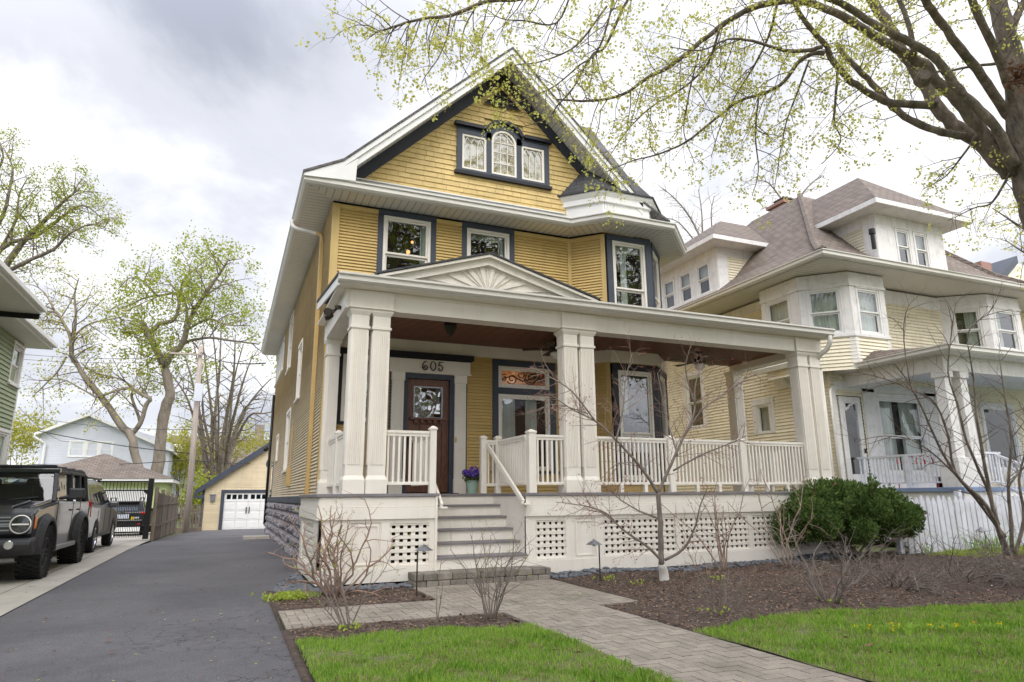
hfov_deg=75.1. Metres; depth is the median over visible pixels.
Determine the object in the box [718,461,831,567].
tall hydrangea
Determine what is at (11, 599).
concrete driveway
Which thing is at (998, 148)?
maple tree
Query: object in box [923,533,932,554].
daffodils
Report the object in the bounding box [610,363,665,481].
window
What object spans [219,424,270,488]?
brown roofed house
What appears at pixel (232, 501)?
garage door
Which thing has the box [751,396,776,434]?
window
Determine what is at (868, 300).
window
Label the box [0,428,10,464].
window
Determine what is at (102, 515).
silver car
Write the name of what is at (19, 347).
window
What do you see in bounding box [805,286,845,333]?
window
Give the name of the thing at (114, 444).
overhead wire
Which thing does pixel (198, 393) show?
utility pole
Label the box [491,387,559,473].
window
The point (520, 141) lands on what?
window
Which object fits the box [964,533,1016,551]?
daffodils
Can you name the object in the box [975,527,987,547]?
path light
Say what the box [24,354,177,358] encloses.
overhead wire
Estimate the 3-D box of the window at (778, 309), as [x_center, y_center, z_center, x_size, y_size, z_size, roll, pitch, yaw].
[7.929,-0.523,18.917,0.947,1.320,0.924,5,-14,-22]
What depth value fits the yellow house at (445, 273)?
12.97 m
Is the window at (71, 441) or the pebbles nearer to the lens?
the pebbles
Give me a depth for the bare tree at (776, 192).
49.95 m
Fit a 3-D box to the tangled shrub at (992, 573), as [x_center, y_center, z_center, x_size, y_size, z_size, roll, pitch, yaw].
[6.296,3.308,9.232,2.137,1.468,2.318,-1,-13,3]
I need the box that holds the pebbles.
[272,552,874,593]
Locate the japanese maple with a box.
[506,325,770,580]
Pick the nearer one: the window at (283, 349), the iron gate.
the iron gate
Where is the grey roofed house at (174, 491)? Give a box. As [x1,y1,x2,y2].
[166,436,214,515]
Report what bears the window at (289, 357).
in the yellow house at (445, 273)
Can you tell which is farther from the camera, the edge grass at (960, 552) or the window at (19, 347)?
the window at (19, 347)
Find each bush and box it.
[7,402,56,464]
[142,403,214,520]
[174,465,216,521]
[205,417,269,462]
[763,473,979,556]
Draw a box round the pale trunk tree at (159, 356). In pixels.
[89,220,276,473]
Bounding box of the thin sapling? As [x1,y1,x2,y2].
[432,557,447,629]
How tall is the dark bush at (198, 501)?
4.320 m
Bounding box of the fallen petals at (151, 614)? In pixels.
[0,562,294,677]
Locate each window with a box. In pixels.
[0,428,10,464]
[7,340,25,388]
[67,440,85,456]
[84,441,99,456]
[99,441,113,455]
[274,352,278,387]
[274,434,282,461]
[275,348,280,383]
[277,341,282,379]
[279,335,285,374]
[281,407,294,472]
[285,310,293,375]
[293,338,307,403]
[336,347,368,424]
[375,209,436,273]
[454,119,552,190]
[462,222,514,261]
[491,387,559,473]
[492,359,554,389]
[605,233,652,306]
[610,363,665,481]
[616,242,661,307]
[623,367,669,480]
[683,369,706,429]
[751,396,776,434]
[764,294,791,323]
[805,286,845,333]
[849,393,935,476]
[854,286,885,335]
[950,307,986,346]
[979,402,1023,471]
[993,307,1021,350]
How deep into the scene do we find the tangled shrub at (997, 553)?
10.44 m
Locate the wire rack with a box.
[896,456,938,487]
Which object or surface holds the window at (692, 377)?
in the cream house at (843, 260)
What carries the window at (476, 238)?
in the yellow house at (445, 273)
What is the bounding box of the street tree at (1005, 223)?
[962,158,1023,288]
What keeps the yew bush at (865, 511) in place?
on the garden soil
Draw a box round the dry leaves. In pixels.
[284,556,1017,631]
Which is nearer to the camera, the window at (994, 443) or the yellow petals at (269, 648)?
the yellow petals at (269, 648)
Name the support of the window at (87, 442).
in the pale blue house at (54, 451)
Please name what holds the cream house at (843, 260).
on the ground at (892, 547)
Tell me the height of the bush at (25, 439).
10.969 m
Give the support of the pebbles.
on the garden soil
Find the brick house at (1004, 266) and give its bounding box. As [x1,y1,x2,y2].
[975,256,1023,279]
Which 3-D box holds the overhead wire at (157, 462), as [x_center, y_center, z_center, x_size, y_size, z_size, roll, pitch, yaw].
[-19.160,6.456,35.574,12.347,0.365,6.628,5,-14,-22]
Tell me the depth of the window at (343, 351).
12.36 m
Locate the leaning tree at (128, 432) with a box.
[13,247,163,466]
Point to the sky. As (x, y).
(210, 114)
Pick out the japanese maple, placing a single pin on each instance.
(663, 571)
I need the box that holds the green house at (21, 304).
[0,259,57,464]
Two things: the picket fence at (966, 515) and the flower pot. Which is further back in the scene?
the picket fence at (966, 515)
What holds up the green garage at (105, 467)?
on the ground at (892, 547)
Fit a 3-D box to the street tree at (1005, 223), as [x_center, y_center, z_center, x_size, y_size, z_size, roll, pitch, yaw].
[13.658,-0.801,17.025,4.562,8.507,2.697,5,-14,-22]
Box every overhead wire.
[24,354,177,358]
[25,359,189,362]
[27,415,267,432]
[31,460,249,464]
[38,430,189,453]
[201,352,265,363]
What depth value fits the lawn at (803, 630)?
5.45 m
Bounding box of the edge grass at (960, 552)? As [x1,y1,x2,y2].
[932,544,1023,556]
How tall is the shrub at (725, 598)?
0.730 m
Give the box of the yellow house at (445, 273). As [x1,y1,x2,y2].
[261,47,849,586]
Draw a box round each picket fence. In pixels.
[178,504,203,530]
[895,490,1023,553]
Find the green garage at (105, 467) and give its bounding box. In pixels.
[57,454,179,531]
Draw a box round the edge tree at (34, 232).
[0,123,137,285]
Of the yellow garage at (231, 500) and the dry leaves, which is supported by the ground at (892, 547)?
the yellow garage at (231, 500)
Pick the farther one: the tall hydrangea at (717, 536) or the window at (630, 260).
the window at (630, 260)
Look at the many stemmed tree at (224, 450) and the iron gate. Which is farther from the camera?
the many stemmed tree at (224, 450)
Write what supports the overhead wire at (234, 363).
attached to the utility pole
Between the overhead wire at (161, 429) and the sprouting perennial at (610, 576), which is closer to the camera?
the sprouting perennial at (610, 576)
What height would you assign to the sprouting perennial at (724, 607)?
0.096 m
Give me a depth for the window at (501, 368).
13.83 m
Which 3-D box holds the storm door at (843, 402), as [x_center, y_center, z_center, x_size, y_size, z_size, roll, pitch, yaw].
[9.037,2.698,17.796,0.790,2.400,0.360,5,-14,-22]
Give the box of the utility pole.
[169,346,203,532]
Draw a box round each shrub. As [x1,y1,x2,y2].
[266,489,409,602]
[284,528,405,628]
[444,504,546,620]
[680,541,733,575]
[694,555,765,618]
[756,504,889,603]
[806,520,1003,597]
[891,526,1023,587]
[948,522,1023,575]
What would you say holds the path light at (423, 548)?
on the garden soil
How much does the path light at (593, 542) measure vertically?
0.670 m
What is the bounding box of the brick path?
[278,579,864,681]
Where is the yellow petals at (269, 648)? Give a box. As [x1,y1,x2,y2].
[9,592,744,681]
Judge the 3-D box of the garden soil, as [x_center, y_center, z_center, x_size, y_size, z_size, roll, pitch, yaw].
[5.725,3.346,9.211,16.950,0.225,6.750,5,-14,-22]
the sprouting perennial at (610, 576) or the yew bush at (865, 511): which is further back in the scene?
the yew bush at (865, 511)
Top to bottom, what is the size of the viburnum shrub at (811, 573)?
1.171 m
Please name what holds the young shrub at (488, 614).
on the garden soil
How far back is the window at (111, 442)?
49.72 m
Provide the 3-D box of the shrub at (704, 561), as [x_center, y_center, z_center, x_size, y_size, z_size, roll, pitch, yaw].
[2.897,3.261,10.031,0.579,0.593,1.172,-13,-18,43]
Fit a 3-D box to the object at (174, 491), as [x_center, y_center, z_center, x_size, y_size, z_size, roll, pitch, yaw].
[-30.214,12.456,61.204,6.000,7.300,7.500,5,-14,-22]
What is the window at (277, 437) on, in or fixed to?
in the yellow house at (445, 273)
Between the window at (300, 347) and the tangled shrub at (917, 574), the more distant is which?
the window at (300, 347)
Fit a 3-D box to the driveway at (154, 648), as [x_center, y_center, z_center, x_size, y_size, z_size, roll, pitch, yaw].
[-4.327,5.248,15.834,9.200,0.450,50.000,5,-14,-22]
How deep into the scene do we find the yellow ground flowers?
6.01 m
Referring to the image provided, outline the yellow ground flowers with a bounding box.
[840,620,1012,634]
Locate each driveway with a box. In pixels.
[0,529,300,681]
[0,532,149,615]
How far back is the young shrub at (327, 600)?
6.48 m
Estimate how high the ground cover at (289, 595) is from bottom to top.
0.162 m
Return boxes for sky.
[0,0,1023,464]
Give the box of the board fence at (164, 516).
[149,487,179,540]
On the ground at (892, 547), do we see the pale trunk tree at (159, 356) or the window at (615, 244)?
the pale trunk tree at (159, 356)
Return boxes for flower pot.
[462,466,479,493]
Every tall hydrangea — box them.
[661,478,753,570]
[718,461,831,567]
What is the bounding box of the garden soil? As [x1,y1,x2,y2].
[265,550,1023,681]
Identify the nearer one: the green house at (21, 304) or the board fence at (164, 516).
the green house at (21, 304)
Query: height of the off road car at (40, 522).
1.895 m
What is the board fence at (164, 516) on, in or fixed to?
on the ground at (892, 547)
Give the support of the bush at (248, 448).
on the ground at (892, 547)
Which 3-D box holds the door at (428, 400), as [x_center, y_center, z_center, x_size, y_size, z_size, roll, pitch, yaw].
[-1.645,1.820,12.867,0.840,2.160,0.250,5,-14,-22]
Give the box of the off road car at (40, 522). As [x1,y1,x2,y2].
[0,465,88,579]
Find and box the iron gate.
[97,478,154,538]
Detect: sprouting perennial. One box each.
[338,619,361,630]
[593,574,614,580]
[697,606,729,614]
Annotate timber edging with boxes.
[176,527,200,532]
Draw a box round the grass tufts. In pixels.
[311,597,1023,681]
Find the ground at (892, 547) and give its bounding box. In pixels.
[0,521,914,629]
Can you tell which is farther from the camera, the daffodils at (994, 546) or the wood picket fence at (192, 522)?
the wood picket fence at (192, 522)
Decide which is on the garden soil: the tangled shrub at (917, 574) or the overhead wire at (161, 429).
the tangled shrub at (917, 574)
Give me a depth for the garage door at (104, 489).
33.45 m
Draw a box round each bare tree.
[653,181,727,239]
[743,156,833,217]
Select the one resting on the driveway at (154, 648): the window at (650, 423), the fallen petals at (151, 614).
the fallen petals at (151, 614)
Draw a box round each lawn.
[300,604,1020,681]
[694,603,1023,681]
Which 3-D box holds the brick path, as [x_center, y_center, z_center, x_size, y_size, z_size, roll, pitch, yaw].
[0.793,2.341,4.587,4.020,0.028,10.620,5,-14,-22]
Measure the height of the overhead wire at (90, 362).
1.614 m
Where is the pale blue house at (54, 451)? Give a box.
[33,413,178,493]
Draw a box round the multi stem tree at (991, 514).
[829,264,1023,555]
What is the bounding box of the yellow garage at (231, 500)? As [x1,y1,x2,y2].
[194,443,282,529]
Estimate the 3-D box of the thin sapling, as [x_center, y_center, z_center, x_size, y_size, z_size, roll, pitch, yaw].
[-0.709,2.446,6.354,0.145,0.731,0.346,-3,-13,11]
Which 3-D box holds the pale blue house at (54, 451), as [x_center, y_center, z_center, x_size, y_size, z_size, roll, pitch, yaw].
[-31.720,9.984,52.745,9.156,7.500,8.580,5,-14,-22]
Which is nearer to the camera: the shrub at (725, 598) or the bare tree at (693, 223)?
the shrub at (725, 598)
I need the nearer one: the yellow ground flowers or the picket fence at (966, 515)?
the yellow ground flowers
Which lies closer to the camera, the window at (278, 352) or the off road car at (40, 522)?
the off road car at (40, 522)
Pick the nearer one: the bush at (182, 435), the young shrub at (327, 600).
the young shrub at (327, 600)
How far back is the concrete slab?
21.87 m
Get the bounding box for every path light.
[415,544,431,596]
[586,539,601,579]
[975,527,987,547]
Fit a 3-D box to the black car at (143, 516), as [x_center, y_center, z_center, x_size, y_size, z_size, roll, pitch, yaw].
[-17.141,7.799,29.728,2.100,1.580,4.444,5,-14,-22]
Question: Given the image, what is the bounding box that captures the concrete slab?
[243,535,270,539]
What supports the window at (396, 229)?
in the yellow house at (445, 273)
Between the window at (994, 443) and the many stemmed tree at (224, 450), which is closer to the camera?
the window at (994, 443)
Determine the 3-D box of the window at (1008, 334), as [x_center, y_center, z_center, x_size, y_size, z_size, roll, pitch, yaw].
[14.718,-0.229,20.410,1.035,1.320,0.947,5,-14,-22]
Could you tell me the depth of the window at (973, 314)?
19.96 m
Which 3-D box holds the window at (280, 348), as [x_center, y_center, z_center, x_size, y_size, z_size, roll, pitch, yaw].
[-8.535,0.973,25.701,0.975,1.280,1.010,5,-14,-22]
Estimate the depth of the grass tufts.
5.22 m
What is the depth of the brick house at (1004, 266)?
34.12 m
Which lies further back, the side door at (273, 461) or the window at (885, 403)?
the side door at (273, 461)
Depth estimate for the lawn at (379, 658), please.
5.19 m
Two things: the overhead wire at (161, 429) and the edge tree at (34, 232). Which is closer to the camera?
the edge tree at (34, 232)
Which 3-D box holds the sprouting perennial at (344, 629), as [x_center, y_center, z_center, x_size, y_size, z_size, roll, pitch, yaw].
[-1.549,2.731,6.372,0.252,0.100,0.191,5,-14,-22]
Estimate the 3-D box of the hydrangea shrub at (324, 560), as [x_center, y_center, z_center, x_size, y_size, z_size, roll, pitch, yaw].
[-2.196,2.734,8.678,1.920,1.595,2.169,5,-14,-22]
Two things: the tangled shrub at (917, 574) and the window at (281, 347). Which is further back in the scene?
the window at (281, 347)
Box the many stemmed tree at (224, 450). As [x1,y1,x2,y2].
[149,311,275,484]
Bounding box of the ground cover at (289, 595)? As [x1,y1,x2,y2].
[251,589,321,602]
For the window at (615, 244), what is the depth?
14.84 m
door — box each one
[104,489,147,531]
[222,493,270,529]
[271,461,273,495]
[405,378,448,492]
[836,396,868,485]
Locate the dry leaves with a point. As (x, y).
(722, 574)
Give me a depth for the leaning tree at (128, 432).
45.40 m
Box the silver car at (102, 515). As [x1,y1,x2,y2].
[60,477,118,552]
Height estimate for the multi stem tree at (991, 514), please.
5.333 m
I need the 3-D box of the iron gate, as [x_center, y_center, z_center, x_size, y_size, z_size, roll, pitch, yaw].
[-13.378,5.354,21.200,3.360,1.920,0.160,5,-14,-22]
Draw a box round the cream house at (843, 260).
[660,178,1023,541]
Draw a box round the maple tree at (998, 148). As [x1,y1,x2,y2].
[295,0,1023,255]
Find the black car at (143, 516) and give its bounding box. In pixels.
[110,497,152,534]

